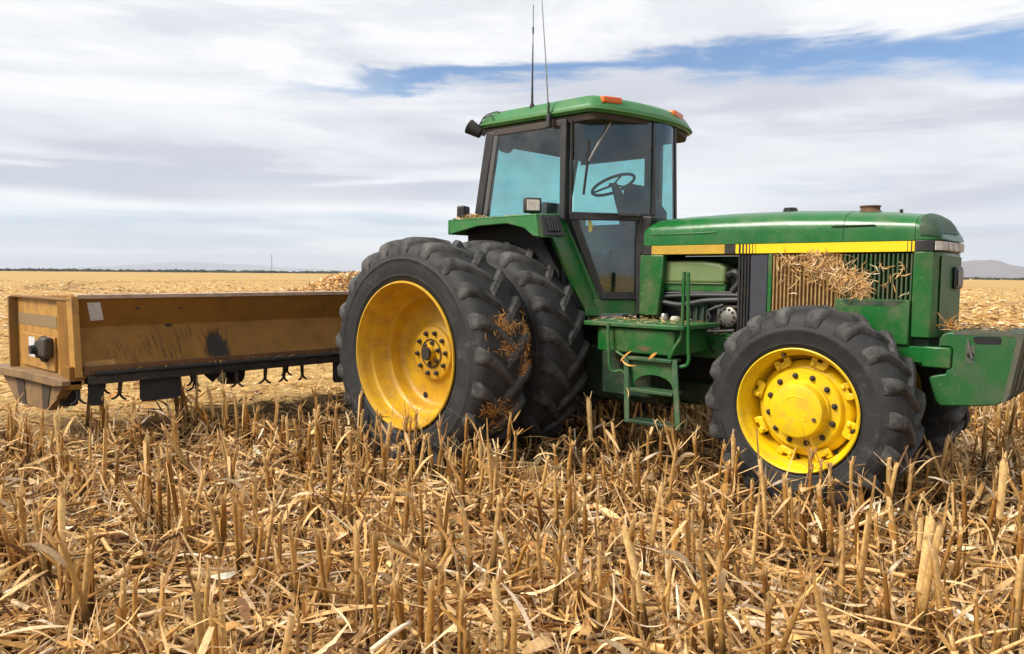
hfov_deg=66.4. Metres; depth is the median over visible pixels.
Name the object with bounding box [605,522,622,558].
corn stalk
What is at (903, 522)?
corn stalk
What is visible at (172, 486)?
corn stalk
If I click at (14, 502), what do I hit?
corn stalk
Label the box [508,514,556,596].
corn stalk
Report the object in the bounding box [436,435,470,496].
corn stalk
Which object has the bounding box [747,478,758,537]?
corn stalk
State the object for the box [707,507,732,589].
corn stalk
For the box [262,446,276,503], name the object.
corn stalk
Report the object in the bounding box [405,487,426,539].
corn stalk
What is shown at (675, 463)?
corn stalk
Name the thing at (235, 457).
corn stalk
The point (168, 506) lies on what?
corn stalk
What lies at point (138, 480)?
corn stalk
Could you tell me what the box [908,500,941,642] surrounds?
corn stalk
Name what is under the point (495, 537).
corn stalk
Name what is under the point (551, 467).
corn stalk
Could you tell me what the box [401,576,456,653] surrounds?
corn stalk
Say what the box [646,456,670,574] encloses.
corn stalk
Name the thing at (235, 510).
corn stalk
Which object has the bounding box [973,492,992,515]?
corn stalk
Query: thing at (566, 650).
corn stalk
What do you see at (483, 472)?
corn stalk
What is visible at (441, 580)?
corn stalk
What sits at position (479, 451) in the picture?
corn stalk
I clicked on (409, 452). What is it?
corn stalk
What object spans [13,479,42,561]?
corn stalk
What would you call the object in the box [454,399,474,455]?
corn stalk
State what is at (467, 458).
corn stalk
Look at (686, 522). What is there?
corn stalk
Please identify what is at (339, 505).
corn stalk
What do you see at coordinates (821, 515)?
corn stalk
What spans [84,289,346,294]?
straw clump
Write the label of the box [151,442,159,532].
corn stalk
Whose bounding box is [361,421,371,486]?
corn stalk
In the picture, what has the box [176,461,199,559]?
corn stalk
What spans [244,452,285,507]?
corn stalk
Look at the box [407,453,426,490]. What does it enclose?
corn stalk
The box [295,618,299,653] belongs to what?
corn stalk
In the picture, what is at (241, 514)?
corn stalk
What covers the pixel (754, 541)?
corn stalk
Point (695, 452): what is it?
corn stalk
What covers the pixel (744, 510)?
corn stalk
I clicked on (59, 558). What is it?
corn stalk
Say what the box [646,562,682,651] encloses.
corn stalk
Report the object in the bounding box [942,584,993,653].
corn stalk
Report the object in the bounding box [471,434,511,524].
corn stalk
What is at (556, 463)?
corn stalk
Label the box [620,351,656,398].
straw clump
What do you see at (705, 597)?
corn stalk
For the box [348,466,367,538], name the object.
corn stalk
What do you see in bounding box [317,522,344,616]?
corn stalk
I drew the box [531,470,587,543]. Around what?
corn stalk
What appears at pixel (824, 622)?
corn stalk
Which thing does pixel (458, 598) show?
corn stalk
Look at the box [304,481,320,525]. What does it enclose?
corn stalk
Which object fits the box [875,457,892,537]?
corn stalk
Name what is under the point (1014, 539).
corn stalk
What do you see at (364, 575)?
corn stalk
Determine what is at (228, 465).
corn stalk
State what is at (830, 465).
corn stalk
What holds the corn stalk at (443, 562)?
on the field
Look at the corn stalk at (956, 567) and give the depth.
3.85 m
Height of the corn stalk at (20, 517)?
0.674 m
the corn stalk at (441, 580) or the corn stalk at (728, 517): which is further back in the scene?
the corn stalk at (728, 517)
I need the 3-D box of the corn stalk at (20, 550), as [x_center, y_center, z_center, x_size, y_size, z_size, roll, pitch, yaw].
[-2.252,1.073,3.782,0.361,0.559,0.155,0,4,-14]
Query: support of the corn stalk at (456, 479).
on the field
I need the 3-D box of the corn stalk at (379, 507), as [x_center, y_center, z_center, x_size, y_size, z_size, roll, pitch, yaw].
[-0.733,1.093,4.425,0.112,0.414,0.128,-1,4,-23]
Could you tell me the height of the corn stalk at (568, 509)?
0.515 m
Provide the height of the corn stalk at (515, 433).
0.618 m
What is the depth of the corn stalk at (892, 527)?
4.01 m
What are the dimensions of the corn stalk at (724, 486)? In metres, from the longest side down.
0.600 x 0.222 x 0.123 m
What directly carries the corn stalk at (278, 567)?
on the field
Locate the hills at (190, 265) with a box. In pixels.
[0,261,347,271]
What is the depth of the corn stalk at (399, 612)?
3.08 m
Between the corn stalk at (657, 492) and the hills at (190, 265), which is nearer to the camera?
the corn stalk at (657, 492)
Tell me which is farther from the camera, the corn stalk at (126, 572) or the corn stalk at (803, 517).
the corn stalk at (803, 517)
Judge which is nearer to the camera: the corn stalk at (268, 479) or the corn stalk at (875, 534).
the corn stalk at (875, 534)
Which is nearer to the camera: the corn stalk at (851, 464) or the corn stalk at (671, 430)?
the corn stalk at (851, 464)
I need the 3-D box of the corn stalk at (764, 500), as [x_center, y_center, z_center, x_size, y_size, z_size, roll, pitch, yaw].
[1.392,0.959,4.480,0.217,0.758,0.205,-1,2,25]
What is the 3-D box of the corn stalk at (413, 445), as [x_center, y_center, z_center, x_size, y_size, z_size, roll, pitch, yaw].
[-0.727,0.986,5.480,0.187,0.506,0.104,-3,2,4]
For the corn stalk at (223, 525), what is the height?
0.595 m
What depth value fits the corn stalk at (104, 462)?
5.12 m
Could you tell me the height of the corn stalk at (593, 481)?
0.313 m
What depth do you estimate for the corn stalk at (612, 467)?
5.18 m
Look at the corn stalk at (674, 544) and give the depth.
3.97 m
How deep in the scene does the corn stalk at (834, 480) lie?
4.89 m
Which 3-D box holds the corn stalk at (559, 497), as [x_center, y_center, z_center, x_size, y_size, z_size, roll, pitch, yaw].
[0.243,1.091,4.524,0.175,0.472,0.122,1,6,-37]
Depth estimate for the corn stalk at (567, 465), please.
5.49 m
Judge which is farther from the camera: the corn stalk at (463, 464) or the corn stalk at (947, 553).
the corn stalk at (463, 464)
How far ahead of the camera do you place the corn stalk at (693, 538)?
3.89 m
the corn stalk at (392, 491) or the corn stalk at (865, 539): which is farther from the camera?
the corn stalk at (392, 491)
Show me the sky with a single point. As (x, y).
(304, 134)
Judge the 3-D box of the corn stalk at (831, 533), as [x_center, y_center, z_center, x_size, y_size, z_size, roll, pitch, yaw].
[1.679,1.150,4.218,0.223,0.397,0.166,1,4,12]
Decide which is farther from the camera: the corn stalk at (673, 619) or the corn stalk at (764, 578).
the corn stalk at (764, 578)
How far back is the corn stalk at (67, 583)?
3.45 m
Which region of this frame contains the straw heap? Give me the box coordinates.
[283,270,360,290]
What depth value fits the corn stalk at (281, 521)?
3.82 m
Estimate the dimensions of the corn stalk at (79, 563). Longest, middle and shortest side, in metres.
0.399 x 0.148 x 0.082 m
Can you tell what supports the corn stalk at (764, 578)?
on the field
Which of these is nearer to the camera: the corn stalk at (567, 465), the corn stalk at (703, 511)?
the corn stalk at (703, 511)
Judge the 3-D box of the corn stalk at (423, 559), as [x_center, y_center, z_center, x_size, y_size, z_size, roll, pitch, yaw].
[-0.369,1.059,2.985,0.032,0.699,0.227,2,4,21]
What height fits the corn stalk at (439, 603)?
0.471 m
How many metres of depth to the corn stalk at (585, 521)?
4.39 m
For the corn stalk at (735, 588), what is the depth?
3.75 m
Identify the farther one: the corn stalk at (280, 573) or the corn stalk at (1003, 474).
the corn stalk at (1003, 474)
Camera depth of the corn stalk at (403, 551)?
3.73 m
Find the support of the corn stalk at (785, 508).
on the field
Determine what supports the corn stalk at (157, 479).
on the field
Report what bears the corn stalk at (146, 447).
on the field
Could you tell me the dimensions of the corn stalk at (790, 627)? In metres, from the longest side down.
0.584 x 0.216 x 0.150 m
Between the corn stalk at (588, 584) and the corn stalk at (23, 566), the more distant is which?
the corn stalk at (23, 566)
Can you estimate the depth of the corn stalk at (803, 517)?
4.26 m
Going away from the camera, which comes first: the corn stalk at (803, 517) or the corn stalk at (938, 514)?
the corn stalk at (803, 517)
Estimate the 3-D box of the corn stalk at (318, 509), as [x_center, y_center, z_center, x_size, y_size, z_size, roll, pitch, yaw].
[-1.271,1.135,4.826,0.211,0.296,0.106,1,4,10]
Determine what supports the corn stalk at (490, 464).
on the field
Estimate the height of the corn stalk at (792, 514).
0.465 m
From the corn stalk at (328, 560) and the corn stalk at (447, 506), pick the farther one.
the corn stalk at (447, 506)
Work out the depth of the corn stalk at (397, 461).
5.48 m
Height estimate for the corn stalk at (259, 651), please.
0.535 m
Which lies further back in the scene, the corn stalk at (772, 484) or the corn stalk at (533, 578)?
the corn stalk at (772, 484)
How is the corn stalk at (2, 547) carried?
on the field
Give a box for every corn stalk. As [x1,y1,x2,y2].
[0,464,10,564]
[0,471,30,587]
[0,494,82,572]
[0,509,22,591]
[0,552,42,596]
[2,542,29,580]
[6,488,44,528]
[8,503,37,565]
[11,526,29,573]
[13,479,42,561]
[18,524,97,644]
[23,487,55,597]
[35,515,70,618]
[37,442,75,597]
[39,528,65,608]
[43,527,98,613]
[52,543,77,628]
[56,552,84,623]
[57,481,68,595]
[59,518,100,619]
[71,548,115,594]
[73,527,102,638]
[77,559,131,636]
[85,623,128,653]
[94,444,123,510]
[97,404,125,507]
[102,551,145,653]
[109,477,152,541]
[115,572,144,648]
[129,446,149,522]
[132,471,144,526]
[133,495,165,550]
[134,454,157,528]
[142,462,166,540]
[143,429,154,528]
[149,545,180,650]
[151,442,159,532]
[153,552,205,653]
[153,593,188,653]
[160,458,173,545]
[161,421,183,545]
[161,472,204,550]
[168,454,231,542]
[174,603,217,653]
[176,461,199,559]
[176,494,194,558]
[180,532,226,634]
[182,558,227,653]
[188,504,231,534]
[190,487,224,572]
[197,591,242,653]
[203,453,233,483]
[208,412,234,485]
[212,474,233,565]
[216,445,239,499]
[220,451,257,565]
[223,629,238,653]
[228,444,238,474]
[228,491,241,580]
[230,482,245,572]
[239,484,292,585]
[239,498,277,599]
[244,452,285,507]
[255,539,316,609]
[256,614,271,653]
[259,456,283,489]
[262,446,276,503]
[264,446,275,484]
[265,534,290,599]
[266,619,305,653]
[267,464,302,511]
[269,556,294,604]
[275,496,297,595]
[276,571,300,653]
[286,502,314,615]
[287,485,320,526]
[288,504,320,602]
[289,448,316,521]
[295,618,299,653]
[303,472,315,519]
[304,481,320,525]
[308,521,331,623]
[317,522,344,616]
[321,472,365,523]
[322,473,346,530]
[322,491,390,625]
[324,430,349,526]
[337,477,354,540]
[339,549,378,628]
[343,449,367,519]
[345,527,467,584]
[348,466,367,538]
[353,506,369,544]
[355,439,368,462]
[358,458,377,489]
[358,552,383,651]
[359,441,374,484]
[360,551,401,652]
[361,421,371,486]
[366,412,399,495]
[368,523,377,619]
[369,439,397,494]
[370,486,390,540]
[371,556,405,651]
[377,473,416,538]
[382,401,404,490]
[383,488,397,536]
[383,532,411,642]
[385,570,426,653]
[390,468,419,550]
[392,442,400,495]
[395,433,416,485]
[396,446,416,481]
[397,577,470,653]
[398,522,432,653]
[400,471,430,568]
[401,482,418,538]
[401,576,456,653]
[403,454,432,539]
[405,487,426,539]
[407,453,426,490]
[412,423,430,498]
[417,487,446,568]
[428,542,455,576]
[434,452,465,506]
[435,558,445,653]
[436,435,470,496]
[440,449,466,503]
[440,555,498,653]
[442,430,457,459]
[442,441,466,492]
[443,480,451,549]
[447,533,491,569]
[450,434,470,494]
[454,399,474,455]
[455,566,477,644]
[458,498,474,587]
[461,447,477,488]
[463,444,469,478]
[465,415,484,488]
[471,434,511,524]
[473,427,493,488]
[474,429,500,521]
[474,617,506,653]
[485,566,503,653]
[486,418,508,519]
[486,474,512,587]
[487,523,512,592]
[493,402,520,484]
[496,601,544,653]
[500,557,536,598]
[506,469,519,525]
[507,524,532,594]
[508,410,528,485]
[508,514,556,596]
[513,480,533,524]
[513,503,530,532]
[521,464,542,521]
[522,632,571,653]
[523,526,549,602]
[527,480,548,540]
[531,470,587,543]
[532,447,564,533]
[535,520,581,594]
[540,456,576,488]
[541,507,580,621]
[546,473,585,562]
[550,435,565,488]
[550,477,570,545]
[556,470,578,543]
[557,439,581,495]
[564,428,582,497]
[569,516,602,617]
[575,518,636,639]
[576,483,608,560]
[577,556,610,633]
[578,488,595,549]
[579,559,611,622]
[580,443,596,502]
[591,468,619,508]
[594,452,617,502]
[596,621,653,653]
[601,444,620,502]
[604,453,617,508]
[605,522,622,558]
[609,562,641,651]
[610,514,651,641]
[614,468,642,636]
[615,457,631,516]
[617,438,636,512]
[618,555,650,643]
[628,438,664,518]
[637,506,658,578]
[645,418,675,485]
[645,419,656,482]
[645,482,667,513]
[645,526,672,643]
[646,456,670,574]
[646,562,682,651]
[649,604,697,653]
[651,501,680,579]
[654,407,691,488]
[655,474,668,516]
[656,479,666,573]
[658,408,685,492]
[660,520,715,653]
[665,501,699,594]
[666,427,699,526]
[675,465,732,541]
[677,578,708,648]
[690,498,709,590]
[692,424,709,490]
[701,481,720,532]
[706,452,734,527]
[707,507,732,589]
[707,527,764,589]
[710,430,734,498]
[714,489,733,591]
[717,446,743,504]
[717,522,760,653]
[730,428,735,494]
[730,503,737,528]
[731,622,793,653]
[733,560,776,607]
[734,473,761,609]
[736,568,801,653]
[739,428,769,558]
[742,499,782,543]
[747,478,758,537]
[753,465,794,551]
[755,551,789,599]
[758,568,793,603]
[766,473,787,497]
[769,485,801,560]
[775,567,827,653]
[780,447,804,559]
[784,493,809,564]
[792,472,837,529]
[795,426,817,522]
[796,484,812,506]
[797,447,822,515]
[804,438,823,524]
[807,542,866,653]
[809,503,844,571]
[810,471,846,562]
[811,516,838,574]
[812,469,862,533]
[816,451,838,517]
[821,487,878,618]
[827,455,882,531]
[843,487,886,563]
[847,463,878,524]
[849,475,904,632]
[850,533,891,630]
[855,544,912,646]
[859,508,882,583]
[864,531,914,581]
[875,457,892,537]
[876,571,906,635]
[877,445,924,544]
[880,506,915,544]
[886,493,906,581]
[891,625,929,653]
[893,446,938,533]
[893,493,935,568]
[908,484,953,587]
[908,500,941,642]
[911,485,956,650]
[917,482,947,548]
[918,524,964,601]
[920,536,946,649]
[920,560,964,653]
[922,504,936,538]
[923,448,957,506]
[928,460,975,555]
[930,580,943,645]
[933,600,979,653]
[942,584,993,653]
[946,467,964,555]
[946,512,974,597]
[962,474,1023,557]
[967,481,985,521]
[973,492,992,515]
[987,463,1009,519]
[991,448,1011,557]
[994,624,1008,653]
[1002,584,1023,606]
[1004,498,1023,564]
[1016,488,1022,511]
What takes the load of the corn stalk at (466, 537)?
on the field
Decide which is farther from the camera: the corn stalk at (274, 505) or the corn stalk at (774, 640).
the corn stalk at (274, 505)
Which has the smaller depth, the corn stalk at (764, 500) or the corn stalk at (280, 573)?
the corn stalk at (280, 573)
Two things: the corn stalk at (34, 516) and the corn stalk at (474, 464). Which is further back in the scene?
the corn stalk at (474, 464)
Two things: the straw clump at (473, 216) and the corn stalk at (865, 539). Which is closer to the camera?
the corn stalk at (865, 539)
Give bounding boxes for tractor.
[336,2,1023,512]
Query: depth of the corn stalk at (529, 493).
4.67 m
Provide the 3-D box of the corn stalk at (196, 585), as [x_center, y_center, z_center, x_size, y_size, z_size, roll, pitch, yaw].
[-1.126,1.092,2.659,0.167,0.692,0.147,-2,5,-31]
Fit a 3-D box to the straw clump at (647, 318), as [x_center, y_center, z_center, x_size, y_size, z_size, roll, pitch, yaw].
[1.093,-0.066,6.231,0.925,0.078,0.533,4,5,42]
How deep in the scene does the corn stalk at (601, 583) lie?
3.30 m
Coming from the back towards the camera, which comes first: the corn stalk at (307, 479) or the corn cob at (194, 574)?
the corn stalk at (307, 479)
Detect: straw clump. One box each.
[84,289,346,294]
[131,350,338,368]
[452,213,521,219]
[479,308,530,432]
[591,315,705,323]
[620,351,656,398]
[772,247,877,301]
[866,262,908,297]
[937,312,966,330]
[941,322,1023,331]
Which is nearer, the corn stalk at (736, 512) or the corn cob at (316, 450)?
the corn stalk at (736, 512)
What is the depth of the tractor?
6.09 m
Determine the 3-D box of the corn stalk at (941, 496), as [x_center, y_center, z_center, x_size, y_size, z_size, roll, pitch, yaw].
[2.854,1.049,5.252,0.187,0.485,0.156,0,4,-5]
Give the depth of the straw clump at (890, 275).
5.35 m
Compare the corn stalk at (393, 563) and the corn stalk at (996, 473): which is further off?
the corn stalk at (996, 473)
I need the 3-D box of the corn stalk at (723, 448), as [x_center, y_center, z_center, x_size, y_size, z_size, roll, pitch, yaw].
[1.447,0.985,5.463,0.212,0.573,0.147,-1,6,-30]
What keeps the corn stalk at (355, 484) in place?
on the field
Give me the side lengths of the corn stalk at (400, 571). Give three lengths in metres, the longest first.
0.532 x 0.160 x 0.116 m
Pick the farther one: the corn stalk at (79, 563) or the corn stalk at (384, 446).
the corn stalk at (384, 446)
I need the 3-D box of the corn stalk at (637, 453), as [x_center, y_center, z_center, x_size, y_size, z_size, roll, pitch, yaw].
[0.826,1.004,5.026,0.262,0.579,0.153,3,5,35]
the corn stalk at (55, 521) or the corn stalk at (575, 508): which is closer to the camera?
the corn stalk at (55, 521)
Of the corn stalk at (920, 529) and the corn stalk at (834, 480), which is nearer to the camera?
the corn stalk at (920, 529)
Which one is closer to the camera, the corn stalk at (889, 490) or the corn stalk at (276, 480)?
the corn stalk at (889, 490)
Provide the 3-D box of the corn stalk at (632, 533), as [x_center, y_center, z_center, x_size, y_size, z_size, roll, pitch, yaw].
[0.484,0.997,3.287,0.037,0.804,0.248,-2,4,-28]
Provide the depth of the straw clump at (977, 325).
5.34 m
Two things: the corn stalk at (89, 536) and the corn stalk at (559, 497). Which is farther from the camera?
the corn stalk at (559, 497)
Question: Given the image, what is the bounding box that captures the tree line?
[0,268,1023,279]
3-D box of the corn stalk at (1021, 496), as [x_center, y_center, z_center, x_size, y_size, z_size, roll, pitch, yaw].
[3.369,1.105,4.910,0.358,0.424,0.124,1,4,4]
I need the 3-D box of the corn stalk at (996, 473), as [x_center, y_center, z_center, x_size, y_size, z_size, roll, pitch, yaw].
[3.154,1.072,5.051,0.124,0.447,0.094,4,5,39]
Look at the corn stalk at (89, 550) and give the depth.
3.32 m
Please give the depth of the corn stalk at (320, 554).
3.35 m
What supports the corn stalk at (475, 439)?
on the field
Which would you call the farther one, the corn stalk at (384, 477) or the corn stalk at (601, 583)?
the corn stalk at (384, 477)
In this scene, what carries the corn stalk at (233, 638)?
on the field
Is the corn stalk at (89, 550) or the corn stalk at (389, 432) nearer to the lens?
the corn stalk at (89, 550)
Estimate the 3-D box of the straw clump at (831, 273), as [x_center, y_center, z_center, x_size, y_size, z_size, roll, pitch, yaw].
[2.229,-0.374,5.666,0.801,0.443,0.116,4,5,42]
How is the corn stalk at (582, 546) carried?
on the field
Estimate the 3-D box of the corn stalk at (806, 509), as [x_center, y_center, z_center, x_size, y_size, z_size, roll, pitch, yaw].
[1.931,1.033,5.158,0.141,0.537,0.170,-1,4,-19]
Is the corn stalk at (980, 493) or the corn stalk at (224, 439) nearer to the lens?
the corn stalk at (980, 493)
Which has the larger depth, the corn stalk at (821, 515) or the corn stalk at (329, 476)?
the corn stalk at (329, 476)
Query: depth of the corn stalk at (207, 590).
2.76 m
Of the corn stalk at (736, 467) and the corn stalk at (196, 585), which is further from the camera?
the corn stalk at (736, 467)
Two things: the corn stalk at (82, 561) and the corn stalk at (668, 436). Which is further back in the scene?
the corn stalk at (668, 436)
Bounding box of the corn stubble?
[0,368,1023,653]
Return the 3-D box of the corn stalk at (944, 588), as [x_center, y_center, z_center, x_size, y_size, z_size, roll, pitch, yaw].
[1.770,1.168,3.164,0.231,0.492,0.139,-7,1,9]
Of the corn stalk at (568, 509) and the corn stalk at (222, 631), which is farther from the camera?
the corn stalk at (568, 509)
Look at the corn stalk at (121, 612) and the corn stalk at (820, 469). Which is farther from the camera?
the corn stalk at (820, 469)
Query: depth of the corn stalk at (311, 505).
4.83 m
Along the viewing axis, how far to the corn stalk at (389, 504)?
4.43 m
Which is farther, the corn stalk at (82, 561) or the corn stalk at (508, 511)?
the corn stalk at (508, 511)
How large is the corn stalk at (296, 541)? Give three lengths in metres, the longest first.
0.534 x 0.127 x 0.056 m
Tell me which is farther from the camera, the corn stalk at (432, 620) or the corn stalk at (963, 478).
the corn stalk at (963, 478)
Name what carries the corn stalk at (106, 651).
on the field
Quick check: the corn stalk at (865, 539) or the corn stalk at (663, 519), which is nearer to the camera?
the corn stalk at (865, 539)
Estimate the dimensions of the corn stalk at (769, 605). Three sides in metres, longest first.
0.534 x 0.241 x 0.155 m
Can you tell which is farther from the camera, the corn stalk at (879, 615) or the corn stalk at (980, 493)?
the corn stalk at (980, 493)
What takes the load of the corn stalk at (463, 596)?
on the field
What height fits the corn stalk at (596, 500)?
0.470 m
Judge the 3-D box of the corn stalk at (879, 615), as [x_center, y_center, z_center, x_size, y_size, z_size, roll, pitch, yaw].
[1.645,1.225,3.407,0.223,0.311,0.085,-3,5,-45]
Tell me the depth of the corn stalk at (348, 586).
3.45 m
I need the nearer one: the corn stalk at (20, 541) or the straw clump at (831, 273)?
the corn stalk at (20, 541)
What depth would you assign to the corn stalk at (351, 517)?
4.53 m
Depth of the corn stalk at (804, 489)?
4.94 m
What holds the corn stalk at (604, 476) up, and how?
on the field
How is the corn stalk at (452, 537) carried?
on the field
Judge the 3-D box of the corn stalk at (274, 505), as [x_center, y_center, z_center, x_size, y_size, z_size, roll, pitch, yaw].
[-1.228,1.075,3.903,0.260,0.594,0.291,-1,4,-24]
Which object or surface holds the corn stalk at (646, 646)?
on the field
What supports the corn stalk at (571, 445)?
on the field
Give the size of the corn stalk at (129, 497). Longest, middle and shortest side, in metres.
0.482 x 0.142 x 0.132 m
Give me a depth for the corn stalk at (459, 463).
5.87 m
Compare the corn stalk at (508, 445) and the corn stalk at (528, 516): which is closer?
the corn stalk at (528, 516)
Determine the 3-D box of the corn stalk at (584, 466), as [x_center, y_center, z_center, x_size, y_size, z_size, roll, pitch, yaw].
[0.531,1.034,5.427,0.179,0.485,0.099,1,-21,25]
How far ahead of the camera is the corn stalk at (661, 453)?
5.80 m
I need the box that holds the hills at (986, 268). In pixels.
[961,260,1023,277]
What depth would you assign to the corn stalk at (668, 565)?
3.19 m
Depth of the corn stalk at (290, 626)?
2.53 m
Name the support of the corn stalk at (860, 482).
on the field
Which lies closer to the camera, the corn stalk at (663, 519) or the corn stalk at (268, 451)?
the corn stalk at (663, 519)
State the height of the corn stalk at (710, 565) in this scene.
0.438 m
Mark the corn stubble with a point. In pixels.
(14, 424)
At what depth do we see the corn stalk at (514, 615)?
2.73 m
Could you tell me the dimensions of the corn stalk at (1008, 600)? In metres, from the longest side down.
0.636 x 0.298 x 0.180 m
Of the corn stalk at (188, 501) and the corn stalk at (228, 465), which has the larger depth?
the corn stalk at (228, 465)
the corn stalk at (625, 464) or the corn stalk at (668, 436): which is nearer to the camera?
the corn stalk at (625, 464)
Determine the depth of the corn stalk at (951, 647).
2.72 m
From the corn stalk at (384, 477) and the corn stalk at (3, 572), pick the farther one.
the corn stalk at (384, 477)
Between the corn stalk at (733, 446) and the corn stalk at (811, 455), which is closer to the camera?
the corn stalk at (811, 455)
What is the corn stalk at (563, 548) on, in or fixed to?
on the field
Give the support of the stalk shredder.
on the field
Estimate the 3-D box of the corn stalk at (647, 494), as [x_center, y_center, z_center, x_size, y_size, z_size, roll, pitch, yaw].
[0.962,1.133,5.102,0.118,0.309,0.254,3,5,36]
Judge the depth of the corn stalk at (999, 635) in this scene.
3.06 m
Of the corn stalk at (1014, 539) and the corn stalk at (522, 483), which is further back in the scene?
the corn stalk at (522, 483)
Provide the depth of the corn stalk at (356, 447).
5.86 m
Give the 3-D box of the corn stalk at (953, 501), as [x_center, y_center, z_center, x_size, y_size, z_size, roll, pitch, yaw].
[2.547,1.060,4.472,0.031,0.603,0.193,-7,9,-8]
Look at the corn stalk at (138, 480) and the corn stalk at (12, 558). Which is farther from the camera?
the corn stalk at (138, 480)
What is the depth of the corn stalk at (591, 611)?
3.41 m
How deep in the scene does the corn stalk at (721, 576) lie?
2.88 m
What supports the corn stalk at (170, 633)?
on the field
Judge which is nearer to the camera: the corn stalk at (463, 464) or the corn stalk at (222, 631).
the corn stalk at (222, 631)
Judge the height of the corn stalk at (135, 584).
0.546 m
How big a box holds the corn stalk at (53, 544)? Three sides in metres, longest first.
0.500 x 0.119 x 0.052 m
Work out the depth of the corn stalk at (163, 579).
3.25 m
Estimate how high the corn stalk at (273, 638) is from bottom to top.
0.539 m
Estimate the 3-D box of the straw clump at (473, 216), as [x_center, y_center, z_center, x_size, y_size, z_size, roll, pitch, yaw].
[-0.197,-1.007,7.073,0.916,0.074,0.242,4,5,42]
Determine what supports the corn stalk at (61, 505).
on the field
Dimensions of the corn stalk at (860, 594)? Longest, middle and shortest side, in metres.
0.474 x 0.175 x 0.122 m
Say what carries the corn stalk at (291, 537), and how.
on the field
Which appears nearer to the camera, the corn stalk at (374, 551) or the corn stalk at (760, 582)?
the corn stalk at (374, 551)
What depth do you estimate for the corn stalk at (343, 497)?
4.70 m
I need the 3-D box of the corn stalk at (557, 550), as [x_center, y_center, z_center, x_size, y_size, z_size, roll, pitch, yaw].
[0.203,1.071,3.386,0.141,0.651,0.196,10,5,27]
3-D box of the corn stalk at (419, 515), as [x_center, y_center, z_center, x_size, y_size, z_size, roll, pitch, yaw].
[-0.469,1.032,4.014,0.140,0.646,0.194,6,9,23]
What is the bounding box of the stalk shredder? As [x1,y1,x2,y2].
[0,291,348,409]
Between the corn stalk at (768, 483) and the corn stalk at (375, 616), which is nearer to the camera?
the corn stalk at (375, 616)
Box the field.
[0,271,1023,653]
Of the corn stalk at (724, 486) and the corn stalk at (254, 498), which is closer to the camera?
the corn stalk at (254, 498)
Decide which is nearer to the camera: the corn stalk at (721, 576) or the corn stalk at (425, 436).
the corn stalk at (721, 576)
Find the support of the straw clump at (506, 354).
attached to the tractor
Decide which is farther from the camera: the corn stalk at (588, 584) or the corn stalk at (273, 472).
the corn stalk at (273, 472)
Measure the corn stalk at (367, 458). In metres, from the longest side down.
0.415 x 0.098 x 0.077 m
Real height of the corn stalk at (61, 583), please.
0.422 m
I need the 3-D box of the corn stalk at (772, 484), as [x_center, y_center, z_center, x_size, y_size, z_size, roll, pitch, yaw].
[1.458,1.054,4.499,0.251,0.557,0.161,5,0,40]
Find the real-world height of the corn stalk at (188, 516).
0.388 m
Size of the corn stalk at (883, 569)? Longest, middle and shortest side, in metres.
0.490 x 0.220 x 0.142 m
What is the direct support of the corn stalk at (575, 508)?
on the field
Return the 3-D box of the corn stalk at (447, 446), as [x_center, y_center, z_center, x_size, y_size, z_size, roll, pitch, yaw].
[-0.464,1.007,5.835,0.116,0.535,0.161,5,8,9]
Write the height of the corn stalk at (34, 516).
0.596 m
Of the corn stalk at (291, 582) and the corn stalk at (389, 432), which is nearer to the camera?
the corn stalk at (291, 582)
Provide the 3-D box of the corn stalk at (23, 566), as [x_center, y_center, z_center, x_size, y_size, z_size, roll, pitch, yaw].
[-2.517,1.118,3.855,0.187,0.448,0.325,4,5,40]
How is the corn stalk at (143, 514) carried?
on the field
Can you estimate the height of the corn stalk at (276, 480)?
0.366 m
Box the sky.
[0,0,1023,270]
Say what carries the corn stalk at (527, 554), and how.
on the field
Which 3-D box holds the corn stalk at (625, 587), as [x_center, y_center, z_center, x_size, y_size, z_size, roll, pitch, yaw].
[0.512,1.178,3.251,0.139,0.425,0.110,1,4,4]
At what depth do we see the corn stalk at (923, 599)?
3.21 m
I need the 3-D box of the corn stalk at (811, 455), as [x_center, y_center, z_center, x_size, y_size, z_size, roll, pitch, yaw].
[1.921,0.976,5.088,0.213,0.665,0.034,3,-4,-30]
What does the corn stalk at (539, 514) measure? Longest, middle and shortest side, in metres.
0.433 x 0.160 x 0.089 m
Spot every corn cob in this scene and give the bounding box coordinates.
[174,563,217,579]
[175,488,193,498]
[306,447,328,453]
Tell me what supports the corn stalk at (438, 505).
on the field
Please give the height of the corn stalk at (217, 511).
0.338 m
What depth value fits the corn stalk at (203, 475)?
4.40 m
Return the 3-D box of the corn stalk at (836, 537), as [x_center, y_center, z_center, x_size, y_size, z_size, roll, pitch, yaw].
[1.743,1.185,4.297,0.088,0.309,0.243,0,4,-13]
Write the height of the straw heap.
0.339 m
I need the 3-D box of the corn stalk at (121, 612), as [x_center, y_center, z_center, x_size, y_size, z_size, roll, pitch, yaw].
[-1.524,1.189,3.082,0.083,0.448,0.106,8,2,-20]
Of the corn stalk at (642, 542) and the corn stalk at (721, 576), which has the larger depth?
the corn stalk at (642, 542)
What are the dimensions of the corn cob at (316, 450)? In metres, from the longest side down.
0.253 x 0.102 x 0.070 m
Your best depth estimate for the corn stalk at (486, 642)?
2.76 m
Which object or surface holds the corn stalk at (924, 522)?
on the field
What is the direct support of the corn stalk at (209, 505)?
on the field
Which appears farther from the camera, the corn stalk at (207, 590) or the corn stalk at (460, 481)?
the corn stalk at (460, 481)
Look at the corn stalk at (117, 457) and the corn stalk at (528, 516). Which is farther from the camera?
the corn stalk at (117, 457)

